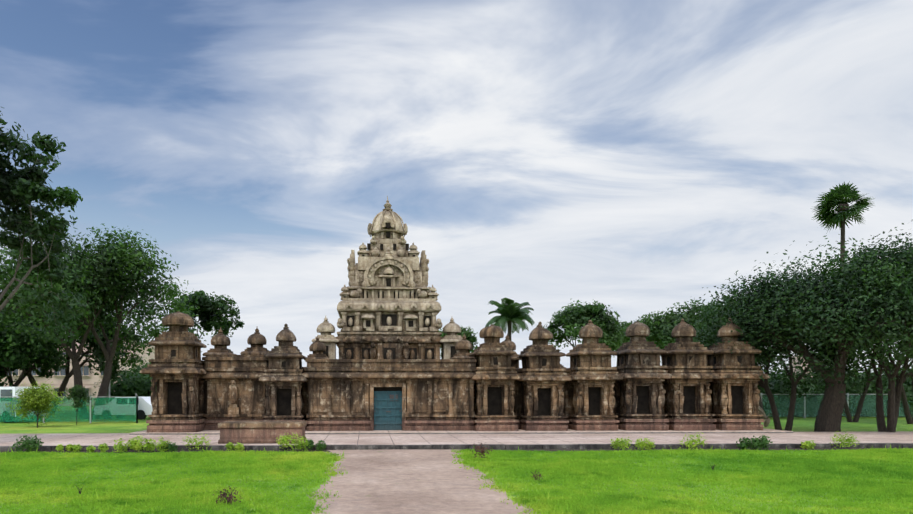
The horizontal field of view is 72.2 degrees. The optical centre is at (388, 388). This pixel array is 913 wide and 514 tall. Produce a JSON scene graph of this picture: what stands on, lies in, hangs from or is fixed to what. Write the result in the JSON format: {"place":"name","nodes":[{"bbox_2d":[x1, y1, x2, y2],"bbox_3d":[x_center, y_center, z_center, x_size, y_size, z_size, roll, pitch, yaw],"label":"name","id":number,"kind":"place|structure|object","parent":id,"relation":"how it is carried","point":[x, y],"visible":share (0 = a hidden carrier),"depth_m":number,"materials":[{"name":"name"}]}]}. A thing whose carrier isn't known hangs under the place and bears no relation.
{"place":"outdoors","nodes":[
{"label":"outdoors","id":0,"kind":"place"},
{"bbox_2d":[311,316,462,358],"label":"turrets","id":1,"kind":"object","parent":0,"point":[448,341],"visible":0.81,"depth_m":28.98,"materials":[{"name":"beige stone"}]},
{"bbox_2d":[0,431,912,449],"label":"walkway paving","id":2,"kind":"structure","parent":0,"point":[81,439],"depth_m":22.78,"materials":[{"name":"stone"}]},
{"bbox_2d":[218,421,306,443],"bbox_3d":[-4.276,1.468,21.225,2.822,0.702,1.184,0,0,-2],"label":"stone pedestal","id":3,"kind":"object","parent":2,"relation":"on","point":[253,432],"visible":0.9,"depth_m":20.68,"materials":[{"name":"beige stone"}]},
{"bbox_2d":[0,414,912,513],"bbox_3d":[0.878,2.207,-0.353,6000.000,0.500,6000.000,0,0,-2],"label":"lawn","id":4,"kind":"structure","parent":0,"point":[807,424],"depth_m":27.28,"materials":[{"name":"green plant"}]},
{"bbox_2d":[0,375,12,386],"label":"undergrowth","id":5,"kind":"object","parent":4,"relation":"on","point":[2,383],"visible":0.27,"depth_m":43.22,"materials":[{"name":"green plant"}]},
{"bbox_2d":[0,312,15,349],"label":"tree","id":6,"kind":"object","parent":4,"relation":"on","point":[7,330],"visible":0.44,"depth_m":42.10,"materials":[{"name":"green plant"}]},
{"bbox_2d":[0,387,47,422],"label":"white van","id":7,"kind":"object","parent":4,"relation":"on","point":[5,392],"visible":0.1,"depth_m":35.70,"materials":[{"name":"paint"}]},
{"bbox_2d":[0,316,69,386],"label":"tree","id":8,"kind":"object","parent":4,"relation":"on","point":[18,362],"depth_m":44.33,"materials":[{"name":"green plant"}]},
{"bbox_2d":[5,379,64,427],"bbox_3d":[-18.012,0.831,31.718,2.691,2.633,2.999,0,0,-2],"label":"young tree","id":9,"kind":"object","parent":4,"relation":"on","point":[30,398],"depth_m":31.39,"materials":[{"name":"green plant"}]},
{"bbox_2d":[0,107,91,344],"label":"tree","id":10,"kind":"object","parent":4,"relation":"on","point":[21,187],"depth_m":23.14,"materials":[{"name":"green plant"}]},
{"bbox_2d":[0,395,137,422],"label":"fence","id":11,"kind":"object","parent":4,"relation":"on","point":[110,410],"visible":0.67,"depth_m":35.53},
{"bbox_2d":[1,354,137,397],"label":"beige building","id":12,"kind":"structure","parent":4,"relation":"on","point":[89,379],"depth_m":71.74,"materials":[{"name":"clear concrete"}]},
{"bbox_2d":[0,295,144,397],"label":"tree","id":13,"kind":"object","parent":4,"relation":"on","point":[99,358],"depth_m":50.68,"materials":[{"name":"green plant"}]},
{"bbox_2d":[64,385,91,424],"bbox_3d":[-16.954,0.917,33.957,1.339,2.329,1.605,0,0,-2],"label":"young tree","id":14,"kind":"object","parent":4,"relation":"on","point":[77,393],"depth_m":33.73,"materials":[{"name":"green plant"}]},
{"bbox_2d":[0,223,212,397],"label":"tree","id":15,"kind":"object","parent":4,"relation":"on","point":[82,271],"depth_m":40.10,"materials":[{"name":"green plant"}]},
{"bbox_2d":[58,334,154,365],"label":"pink building","id":16,"kind":"structure","parent":4,"relation":"on","point":[145,356],"depth_m":84.52,"materials":[{"name":"clear concrete"}]},
{"bbox_2d":[93,369,156,397],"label":"tree","id":17,"kind":"object","parent":4,"relation":"on","point":[126,385],"visible":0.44,"depth_m":57.75,"materials":[{"name":"green plant"}]},
{"bbox_2d":[115,397,152,419],"bbox_3d":[-16.869,1.227,40.554,4.000,1.439,1.690,0,0,8],"label":"van","id":18,"kind":"object","parent":4,"relation":"on","point":[144,407],"visible":0.38,"depth_m":39.55,"materials":[{"name":"paint"}]},
{"bbox_2d":[121,359,152,378],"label":"tree","id":19,"kind":"object","parent":4,"relation":"on","point":[137,369],"visible":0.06,"depth_m":67.21,"materials":[{"name":"green plant"}]},
{"bbox_2d":[147,290,244,338],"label":"tree","id":20,"kind":"object","parent":4,"relation":"on","point":[212,311],"depth_m":55.25,"materials":[{"name":"green plant"}]},
{"bbox_2d":[213,486,241,503],"bbox_3d":[-2.724,1.821,10.548,0.496,0.344,0.366,0,0,-2],"label":"weed","id":21,"kind":"object","parent":4,"relation":"on","point":[223,496],"visible":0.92,"depth_m":10.51,"materials":[{"name":"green plant"}]},
{"bbox_2d":[76,463,715,503],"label":"weed stalks","id":22,"kind":"object","parent":4,"relation":"on","point":[712,467],"visible":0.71,"depth_m":11.40,"materials":[{"name":"green plant"}]},
{"bbox_2d":[308,449,540,513],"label":"earth path","id":23,"kind":"structure","parent":4,"relation":"on","point":[411,481],"depth_m":12.30,"materials":[{"name":"beige soil"}]},
{"bbox_2d":[0,448,910,452],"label":"soil strip","id":24,"kind":"object","parent":4,"relation":"on","point":[784,449],"visible":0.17,"depth_m":19.69,"materials":[{"name":"brown soil"}]},
{"bbox_2d":[12,435,43,451],"bbox_3d":[-11.123,1.725,19.166,0.915,0.631,0.681,0,0,-2],"label":"shrub","id":25,"kind":"object","parent":24,"relation":"on","point":[28,444],"visible":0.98,"depth_m":19.06,"materials":[{"name":"green plant"}]},
{"bbox_2d":[56,444,81,451],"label":"shrub","id":26,"kind":"object","parent":24,"relation":"on","point":[70,447],"visible":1,"depth_m":19.20,"materials":[{"name":"green plant"}]},
{"bbox_2d":[86,443,108,451],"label":"shrub","id":27,"kind":"object","parent":24,"relation":"on","point":[101,447],"visible":1,"depth_m":19.15,"materials":[{"name":"green plant"}]},
{"bbox_2d":[113,435,169,451],"bbox_3d":[-7.647,1.729,19.269,1.781,0.581,0.579,0,0,-2],"label":"shrub","id":28,"kind":"object","parent":24,"relation":"on","point":[134,445],"visible":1,"depth_m":19.22,"materials":[{"name":"green plant"}]},
{"bbox_2d":[161,441,177,451],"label":"shrub","id":29,"kind":"object","parent":24,"relation":"on","point":[170,447],"visible":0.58,"depth_m":19.33,"materials":[{"name":"green plant"}]},
{"bbox_2d":[182,433,210,450],"bbox_3d":[-6.049,1.682,19.567,0.922,0.546,0.616,0,0,-2],"label":"shrub","id":30,"kind":"object","parent":24,"relation":"on","point":[197,443],"visible":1,"depth_m":19.56,"materials":[{"name":"green plant"}]},
{"bbox_2d":[225,442,244,450],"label":"shrub","id":31,"kind":"object","parent":24,"relation":"on","point":[237,447],"visible":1,"depth_m":19.48,"materials":[{"name":"green plant"}]},
{"bbox_2d":[276,433,309,450],"bbox_3d":[-3.022,1.678,19.537,1.130,0.635,0.725,0,0,-2],"label":"shrub","id":32,"kind":"object","parent":24,"relation":"on","point":[284,439],"visible":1,"depth_m":19.42,"materials":[{"name":"green plant"}]},
{"bbox_2d":[305,439,326,450],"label":"shrub","id":33,"kind":"object","parent":24,"relation":"on","point":[320,446],"visible":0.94,"depth_m":19.57,"materials":[{"name":"green plant"}]},
{"bbox_2d":[611,437,631,449],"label":"shrub","id":34,"kind":"object","parent":24,"relation":"on","point":[621,442],"visible":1,"depth_m":19.69,"materials":[{"name":"green plant"}]},
{"bbox_2d":[635,438,654,449],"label":"shrub","id":35,"kind":"object","parent":24,"relation":"on","point":[641,443],"visible":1,"depth_m":19.82,"materials":[{"name":"green plant"}]},
{"bbox_2d":[679,432,706,449],"bbox_3d":[9.776,1.704,19.954,0.996,0.646,0.636,0,0,-26],"label":"shrub","id":36,"kind":"object","parent":24,"relation":"on","point":[689,443],"visible":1,"depth_m":19.93,"materials":[{"name":"green plant"}]},
{"bbox_2d":[736,435,772,449],"bbox_3d":[11.740,1.732,19.935,1.062,0.517,0.573,0,0,-2],"label":"shrub","id":37,"kind":"object","parent":24,"relation":"on","point":[760,443],"visible":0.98,"depth_m":19.86,"materials":[{"name":"green plant"}]},
{"bbox_2d":[800,440,816,448],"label":"shrub","id":38,"kind":"object","parent":24,"relation":"on","point":[807,444],"visible":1,"depth_m":20.21,"materials":[{"name":"green plant"}]},
{"bbox_2d":[829,431,859,447],"bbox_3d":[14.671,1.626,20.004,0.864,0.568,0.611,0,0,-2],"label":"shrub","id":39,"kind":"object","parent":24,"relation":"on","point":[848,440],"visible":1,"depth_m":19.96,"materials":[{"name":"green plant"}]},
{"bbox_2d":[0,443,912,450],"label":"walkway kerb","id":40,"kind":"structure","parent":4,"relation":"on","point":[501,446],"depth_m":20.06,"materials":[{"name":"concrete"}]},
{"bbox_2d":[438,325,479,357],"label":"tree","id":41,"kind":"object","parent":4,"relation":"on","point":[468,333],"visible":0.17,"depth_m":70.80,"materials":[{"name":"green plant"}]},
{"bbox_2d":[470,442,491,457],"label":"red shrub","id":42,"kind":"object","parent":4,"relation":"on","point":[482,451],"visible":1,"depth_m":17.02,"materials":[{"name":"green plant"}]},
{"bbox_2d":[484,297,536,340],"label":"date palm","id":43,"kind":"object","parent":4,"relation":"on","point":[511,310],"depth_m":59.45,"materials":[{"name":"green plant"}]},
{"bbox_2d":[531,472,542,479],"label":"weed","id":44,"kind":"object","parent":4,"relation":"on","point":[537,476],"visible":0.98,"depth_m":13.14,"materials":[{"name":"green plant"}]},
{"bbox_2d":[543,300,629,350],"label":"tree","id":45,"kind":"object","parent":4,"relation":"on","point":[607,324],"depth_m":64.26,"materials":[{"name":"green plant"}]},
{"bbox_2d":[611,313,661,361],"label":"tree","id":46,"kind":"object","parent":4,"relation":"on","point":[624,325],"depth_m":75.42,"materials":[{"name":"green plant"}]},
{"bbox_2d":[638,299,709,348],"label":"tree","id":47,"kind":"object","parent":4,"relation":"on","point":[662,332],"depth_m":61.22,"materials":[{"name":"green plant"}]},
{"bbox_2d":[693,289,793,417],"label":"tree","id":48,"kind":"object","parent":4,"relation":"on","point":[707,307],"depth_m":40.64,"materials":[{"name":"green plant"}]},
{"bbox_2d":[758,375,823,416],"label":"undergrowth","id":49,"kind":"object","parent":4,"relation":"on","point":[775,389],"visible":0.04,"depth_m":42.75,"materials":[{"name":"green plant"}]},
{"bbox_2d":[683,240,912,430],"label":"tree","id":50,"kind":"object","parent":4,"relation":"on","point":[751,301],"depth_m":27.12,"materials":[{"name":"green plant"}]},
{"bbox_2d":[707,241,912,431],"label":"tree","id":51,"kind":"object","parent":4,"relation":"on","point":[841,292],"depth_m":25.26,"materials":[{"name":"green plant"}]},
{"bbox_2d":[763,366,859,415],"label":"undergrowth","id":52,"kind":"object","parent":4,"relation":"on","point":[796,371],"depth_m":44.94,"materials":[{"name":"green plant"}]},
{"bbox_2d":[760,393,912,417],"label":"fence","id":53,"kind":"object","parent":4,"relation":"on","point":[805,411],"visible":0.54,"depth_m":41.63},
{"bbox_2d":[799,376,874,415],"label":"undergrowth","id":54,"kind":"object","parent":4,"relation":"on","point":[823,393],"visible":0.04,"depth_m":43.89,"materials":[{"name":"green plant"}]},
{"bbox_2d":[765,329,912,421],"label":"tree","id":55,"kind":"object","parent":4,"relation":"on","point":[858,410],"depth_m":36.52,"materials":[{"name":"plant"}]},
{"bbox_2d":[767,223,912,431],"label":"tree","id":56,"kind":"object","parent":4,"relation":"on","point":[897,260],"depth_m":25.87,"materials":[{"name":"green plant"}]},
{"bbox_2d":[800,323,912,423],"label":"tree","id":57,"kind":"object","parent":4,"relation":"on","point":[909,418],"depth_m":34.43,"materials":[{"name":"green plant"}]},
{"bbox_2d":[823,368,911,416],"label":"undergrowth","id":58,"kind":"object","parent":4,"relation":"on","point":[848,384],"visible":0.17,"depth_m":42.86,"materials":[{"name":"green plant"}]},
{"bbox_2d":[865,369,912,416],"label":"undergrowth","id":59,"kind":"object","parent":4,"relation":"on","point":[908,391],"visible":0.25,"depth_m":42.13,"materials":[{"name":"green plant"}]},
{"bbox_2d":[0,0,912,373],"label":"sky","id":60,"kind":"structure","parent":0,"point":[633,157],"materials":[{"name":"blue"}]},
{"bbox_2d":[129,428,793,434],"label":"temple floor","id":61,"kind":"structure","parent":0,"point":[519,431],"depth_m":25.38,"materials":[{"name":"stone"}]},
{"bbox_2d":[336,196,442,358],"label":"temple tower","id":62,"kind":"structure","parent":61,"relation":"on","point":[388,306],"depth_m":29.44,"materials":[{"name":"beige stone"}]},
{"bbox_2d":[139,311,769,432],"bbox_3d":[3.009,-0.629,27.227,26.156,5.214,4.336,0,0,-2],"label":"temple front row","id":63,"kind":"object","parent":61,"relation":"on","point":[489,384],"visible":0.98,"depth_m":26.11,"materials":[{"name":"stone"}]},
{"bbox_2d":[753,406,769,426],"bbox_3d":[17.014,1.230,29.545,2.428,1.465,0.720,0,0,-7],"label":"statue","id":64,"kind":"object","parent":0,"point":[766,423],"visible":0.29,"depth_m":29.54,"materials":[{"name":"stone"}]},
{"bbox_2d":[787,355,845,377],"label":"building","id":65,"kind":"structure","parent":0,"point":[796,360],"depth_m":67.06,"materials":[{"name":"beige concrete"}]},
{"bbox_2d":[811,181,873,265],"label":"palmyra palm","id":66,"kind":"object","parent":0,"point":[840,194],"depth_m":58.69,"materials":[{"name":"green plant"}]}
]}

